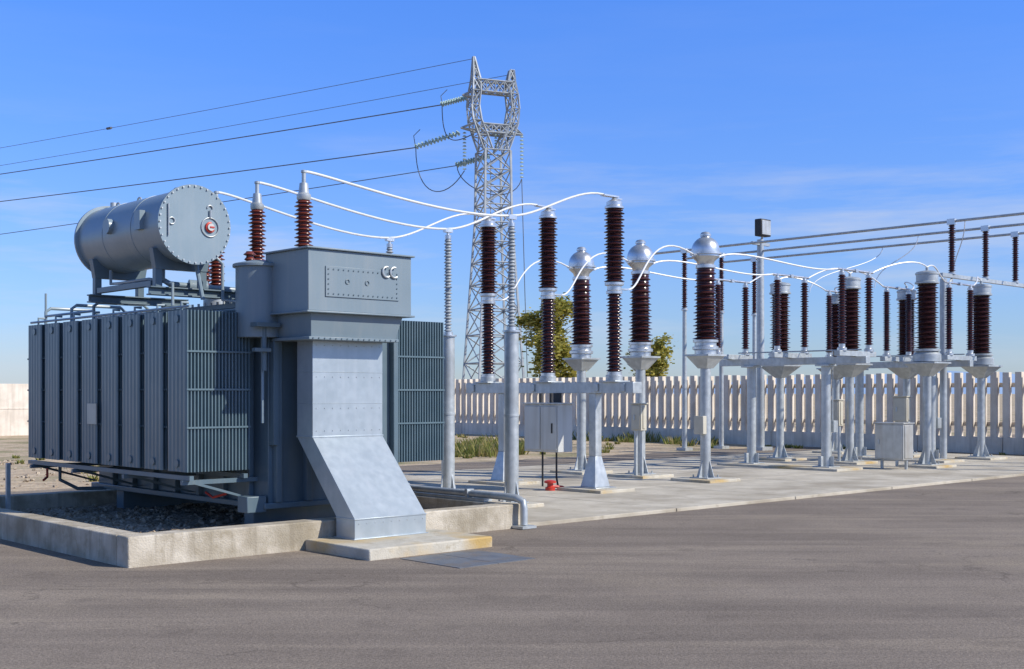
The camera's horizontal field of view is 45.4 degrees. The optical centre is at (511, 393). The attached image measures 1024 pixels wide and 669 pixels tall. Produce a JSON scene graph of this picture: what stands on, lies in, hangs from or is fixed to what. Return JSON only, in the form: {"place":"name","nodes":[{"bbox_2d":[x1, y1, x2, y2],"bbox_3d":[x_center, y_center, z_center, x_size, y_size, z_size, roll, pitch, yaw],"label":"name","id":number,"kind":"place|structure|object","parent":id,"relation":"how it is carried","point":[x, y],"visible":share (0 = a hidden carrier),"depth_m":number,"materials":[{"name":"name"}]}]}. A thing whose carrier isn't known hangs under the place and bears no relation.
{"place":"outdoors","nodes":[
{"label":"outdoors","id":0,"kind":"place"},
{"bbox_2d":[385,237,393,253],"bbox_3d":[-2.402,-0.530,23.999,0.800,5.060,0.800,0,0,-43],"label":"post insulator","id":1,"kind":"object","parent":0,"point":[389,249],"visible":0.08,"depth_m":23.96,"materials":[{"name":"ceramic"}]},
{"bbox_2d":[0,394,1014,491],"bbox_3d":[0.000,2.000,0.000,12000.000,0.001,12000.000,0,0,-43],"label":"ground","id":2,"kind":"structure","parent":0,"point":[10,446],"depth_m":43.51,"materials":[{"name":"soil"}]},
{"bbox_2d":[0,384,27,435],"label":"panels","id":3,"kind":"object","parent":2,"relation":"on","point":[13,409],"visible":0.01,"depth_m":57.65,"materials":[{"name":"concrete"}]},
{"bbox_2d":[413,56,527,378],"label":"transmission tower","id":4,"kind":"structure","parent":2,"relation":"on","point":[503,132],"depth_m":74.95,"materials":[{"name":"silver metal"}]},
{"bbox_2d":[0,59,506,234],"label":"overhead power line","id":5,"kind":"object","parent":4,"relation":"attached to","point":[108,128],"visible":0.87,"depth_m":85.85,"materials":[{"name":"black metal"}]},
{"bbox_2d":[12,430,1006,481],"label":"weeds","id":6,"kind":"object","parent":2,"relation":"on","point":[474,447],"visible":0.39,"depth_m":43.45,"materials":[{"name":"plant"}]},
{"bbox_2d":[515,292,576,377],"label":"broadleaf tree","id":7,"kind":"object","parent":2,"relation":"on","point":[562,308],"visible":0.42,"depth_m":67.45,"materials":[{"name":"green plant"}]},
{"bbox_2d":[623,332,674,426],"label":"broadleaf tree","id":8,"kind":"object","parent":2,"relation":"on","point":[658,347],"visible":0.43,"depth_m":71.36,"materials":[{"name":"green plant"}]},
{"bbox_2d":[455,372,1023,454],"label":"picket fence","id":9,"kind":"object","parent":2,"relation":"on","point":[476,413],"visible":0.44,"depth_m":46.82,"materials":[{"name":"concrete"}]},
{"bbox_2d":[0,435,1023,668],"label":"asphalt road","id":10,"kind":"structure","parent":0,"point":[927,577],"depth_m":11.90,"materials":[{"name":"grey asphalt"}]},
{"bbox_2d":[0,489,519,567],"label":"concrete bund","id":11,"kind":"structure","parent":10,"relation":"on","point":[119,547],"depth_m":15.41,"materials":[{"name":"beige concrete"}]},
{"bbox_2d":[0,459,243,532],"bbox_3d":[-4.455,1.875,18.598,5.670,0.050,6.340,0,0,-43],"label":"gravel bed","id":12,"kind":"object","parent":11,"relation":"in","point":[199,511],"visible":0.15,"depth_m":18.66,"materials":[{"name":"grey gravel"}]},
{"bbox_2d":[5,170,444,539],"bbox_3d":[-3.984,-0.625,18.503,4.790,5.050,7.180,0,0,-43],"label":"power transformer","id":13,"kind":"object","parent":12,"relation":"on","point":[303,379],"visible":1,"depth_m":16.70,"materials":[{"name":"paint"}]},
{"bbox_2d":[306,528,491,560],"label":"duct foundation slab","id":14,"kind":"structure","parent":10,"relation":"on","point":[432,541],"depth_m":15.30,"materials":[{"name":"concrete"}]},
{"bbox_2d":[400,550,534,568],"bbox_3d":[-0.532,1.994,14.735,1.200,0.012,1.100,0,0,-43],"label":"steel cover plate","id":15,"kind":"object","parent":10,"relation":"on","point":[466,559],"visible":1,"depth_m":14.72,"materials":[{"name":"grey metal"}]},
{"bbox_2d":[409,483,536,528],"bbox_3d":[-1.940,1.729,20.300,0.290,0.518,6.440,0,0,-43],"label":"cable conduit","id":16,"kind":"object","parent":10,"relation":"on","point":[471,494],"visible":0.66,"depth_m":18.64,"materials":[{"name":"metal"}]},
{"bbox_2d":[0,0,1023,384],"label":"sky","id":17,"kind":"structure","parent":0,"point":[716,117],"materials":[{"name":"blue"}]},
{"bbox_2d":[403,449,1023,525],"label":"concrete pavement","id":18,"kind":"structure","parent":0,"point":[754,485],"depth_m":26.59,"materials":[{"name":"grey concrete"}]},
{"bbox_2d":[441,228,456,488],"bbox_3d":[-1.188,-0.530,22.697,0.800,5.060,0.800,0,0,-43],"label":"post insulator","id":19,"kind":"object","parent":18,"relation":"on","point":[448,471],"visible":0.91,"depth_m":22.59,"materials":[{"name":"metal"}]},
{"bbox_2d":[498,214,543,507],"bbox_3d":[-0.009,-0.530,20.993,0.800,5.060,0.800,0,0,-43],"label":"post insulator","id":20,"kind":"object","parent":18,"relation":"on","point":[511,408],"visible":0.94,"depth_m":20.90,"materials":[{"name":"metal"}]},
{"bbox_2d":[466,194,641,493],"bbox_3d":[0.708,-0.935,25.312,1.100,5.870,4.900,0,0,-43],"label":"circuit breaker","id":21,"kind":"object","parent":18,"relation":"on","point":[548,427],"visible":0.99,"depth_m":24.75,"materials":[{"name":"metal"}]},
{"bbox_2d":[219,170,981,300],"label":"flexible conductors","id":22,"kind":"object","parent":21,"relation":"attached to","point":[495,214],"visible":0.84,"depth_m":23.36,"materials":[{"name":"metal"}]},
{"bbox_2d":[544,480,563,490],"bbox_3d":[0.858,1.842,24.479,0.463,0.224,0.235,0,0,-32],"label":"ground valve","id":23,"kind":"object","parent":18,"relation":"on","point":[550,486],"visible":0.98,"depth_m":24.36,"materials":[{"name":"red paint"}]},
{"bbox_2d":[550,247,612,474],"bbox_3d":[1.695,-0.790,29.870,1.100,5.580,1.100,0,0,-43],"label":"current transformer","id":24,"kind":"object","parent":18,"relation":"on","point":[581,361],"visible":0.98,"depth_m":29.71,"materials":[{"name":"metal"}]},
{"bbox_2d":[629,403,647,475],"bbox_3d":[2.899,1.080,27.985,0.270,1.720,0.360,0,0,-43],"label":"junction cabinet","id":25,"kind":"object","parent":18,"relation":"on","point":[638,416],"visible":1,"depth_m":27.91,"materials":[{"name":"grey metal"}]},
{"bbox_2d":[607,239,673,478],"bbox_3d":[2.991,-0.790,28.480,1.100,5.580,1.100,0,0,-43],"label":"current transformer","id":26,"kind":"object","parent":18,"relation":"on","point":[640,360],"visible":0.95,"depth_m":28.30,"materials":[{"name":"metal"}]},
{"bbox_2d":[676,248,692,450],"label":"busbar support","id":27,"kind":"object","parent":18,"relation":"on","point":[684,310],"visible":0.96,"depth_m":42.74,"materials":[{"name":"grey metal"}]},
{"bbox_2d":[671,232,740,482],"bbox_3d":[4.286,-0.790,27.091,1.100,5.580,1.100,0,0,-43],"label":"current transformer","id":28,"kind":"object","parent":18,"relation":"on","point":[705,358],"visible":0.99,"depth_m":26.93,"materials":[{"name":"metal"}]},
{"bbox_2d":[714,253,728,448],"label":"busbar support","id":29,"kind":"object","parent":18,"relation":"on","point":[721,397],"visible":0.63,"depth_m":44.17,"materials":[{"name":"grey metal"}]},
{"bbox_2d":[751,218,772,450],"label":"floodlight mast","id":30,"kind":"object","parent":18,"relation":"on","point":[762,228],"visible":0.84,"depth_m":42.88,"materials":[{"name":"metal"}]},
{"bbox_2d":[759,279,806,460],"bbox_3d":[7.811,-0.665,35.628,1.100,5.330,1.100,0,0,-43],"label":"voltage transformer","id":31,"kind":"object","parent":18,"relation":"on","point":[779,373],"visible":0.66,"depth_m":35.50,"materials":[{"name":"metal"}]},
{"bbox_2d":[714,267,875,471],"bbox_3d":[7.286,-0.550,31.939,1.700,5.100,4.500,0,0,-43],"label":"disconnect switch","id":32,"kind":"object","parent":18,"relation":"on","point":[744,359],"visible":0.94,"depth_m":31.46,"materials":[{"name":"metal"}]},
{"bbox_2d":[812,293,844,453],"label":"voltage transformer","id":33,"kind":"object","parent":18,"relation":"on","point":[837,376],"visible":0.23,"depth_m":39.56,"materials":[{"name":"ceramic"}]},
{"bbox_2d":[831,399,844,460],"bbox_3d":[8.943,1.055,33.894,0.290,1.770,0.460,0,0,-43],"label":"junction cabinet","id":34,"kind":"object","parent":18,"relation":"on","point":[838,410],"visible":0.54,"depth_m":33.75,"materials":[{"name":"grey metal"}]},
{"bbox_2d":[831,273,877,464],"bbox_3d":[9.379,-0.665,33.946,1.100,5.330,1.100,0,0,-43],"label":"voltage transformer","id":35,"kind":"object","parent":18,"relation":"on","point":[849,372],"visible":0.63,"depth_m":33.76,"materials":[{"name":"metal"}]},
{"bbox_2d":[873,422,914,468],"bbox_3d":[9.811,1.345,31.422,0.570,1.190,0.860,0,0,-43],"label":"marshalling cabinet","id":36,"kind":"object","parent":18,"relation":"on","point":[893,440],"visible":1,"depth_m":31.18,"materials":[{"name":"silver metal"}]},
{"bbox_2d":[825,281,976,462],"bbox_3d":[11.235,-0.550,35.621,1.700,5.100,4.500,0,0,-43],"label":"disconnect switch","id":37,"kind":"object","parent":18,"relation":"on","point":[969,358],"visible":0.77,"depth_m":35.14,"materials":[{"name":"metal"}]},
{"bbox_2d":[891,396,911,465],"bbox_3d":[10.343,1.005,32.465,0.290,1.870,0.460,0,0,-43],"label":"junction cabinet","id":38,"kind":"object","parent":18,"relation":"on","point":[901,408],"visible":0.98,"depth_m":32.35,"materials":[{"name":"grey metal"}]},
{"bbox_2d":[888,286,920,456],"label":"voltage transformer","id":39,"kind":"object","parent":18,"relation":"on","point":[906,375],"visible":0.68,"depth_m":37.76,"materials":[{"name":"ceramic"}]},
{"bbox_2d":[897,267,956,468],"bbox_3d":[10.948,-0.665,32.264,1.100,5.330,1.100,0,0,-43],"label":"voltage transformer","id":40,"kind":"object","parent":18,"relation":"on","point":[926,363],"visible":0.99,"depth_m":32.08,"materials":[{"name":"metal"}]},
{"bbox_2d":[955,281,1007,459],"bbox_3d":[13.872,-0.665,36.166,1.100,5.330,1.100,0,0,-43],"label":"voltage transformer","id":41,"kind":"object","parent":18,"relation":"on","point":[982,368],"visible":0.82,"depth_m":35.98,"materials":[{"name":"metal"}]},
{"bbox_2d":[939,218,1023,458],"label":"busbar portal","id":42,"kind":"object","parent":18,"relation":"on","point":[985,229],"visible":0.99,"depth_m":35.48,"materials":[{"name":"grey metal"}]},
{"bbox_2d":[751,257,756,358],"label":"busbar support","id":43,"kind":"object","parent":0,"point":[754,288],"visible":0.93,"depth_m":45.54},
{"bbox_2d":[620,371,1014,393],"bbox_3d":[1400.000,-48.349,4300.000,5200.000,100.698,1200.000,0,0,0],"label":"hills","id":44,"kind":"structure","parent":0,"point":[964,381],"depth_m":3976.90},
{"bbox_2d":[654,212,1023,292],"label":"busbar","id":45,"kind":"object","parent":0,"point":[894,237],"visible":0.88,"depth_m":39.54,"materials":[{"name":"metal"}]}
]}

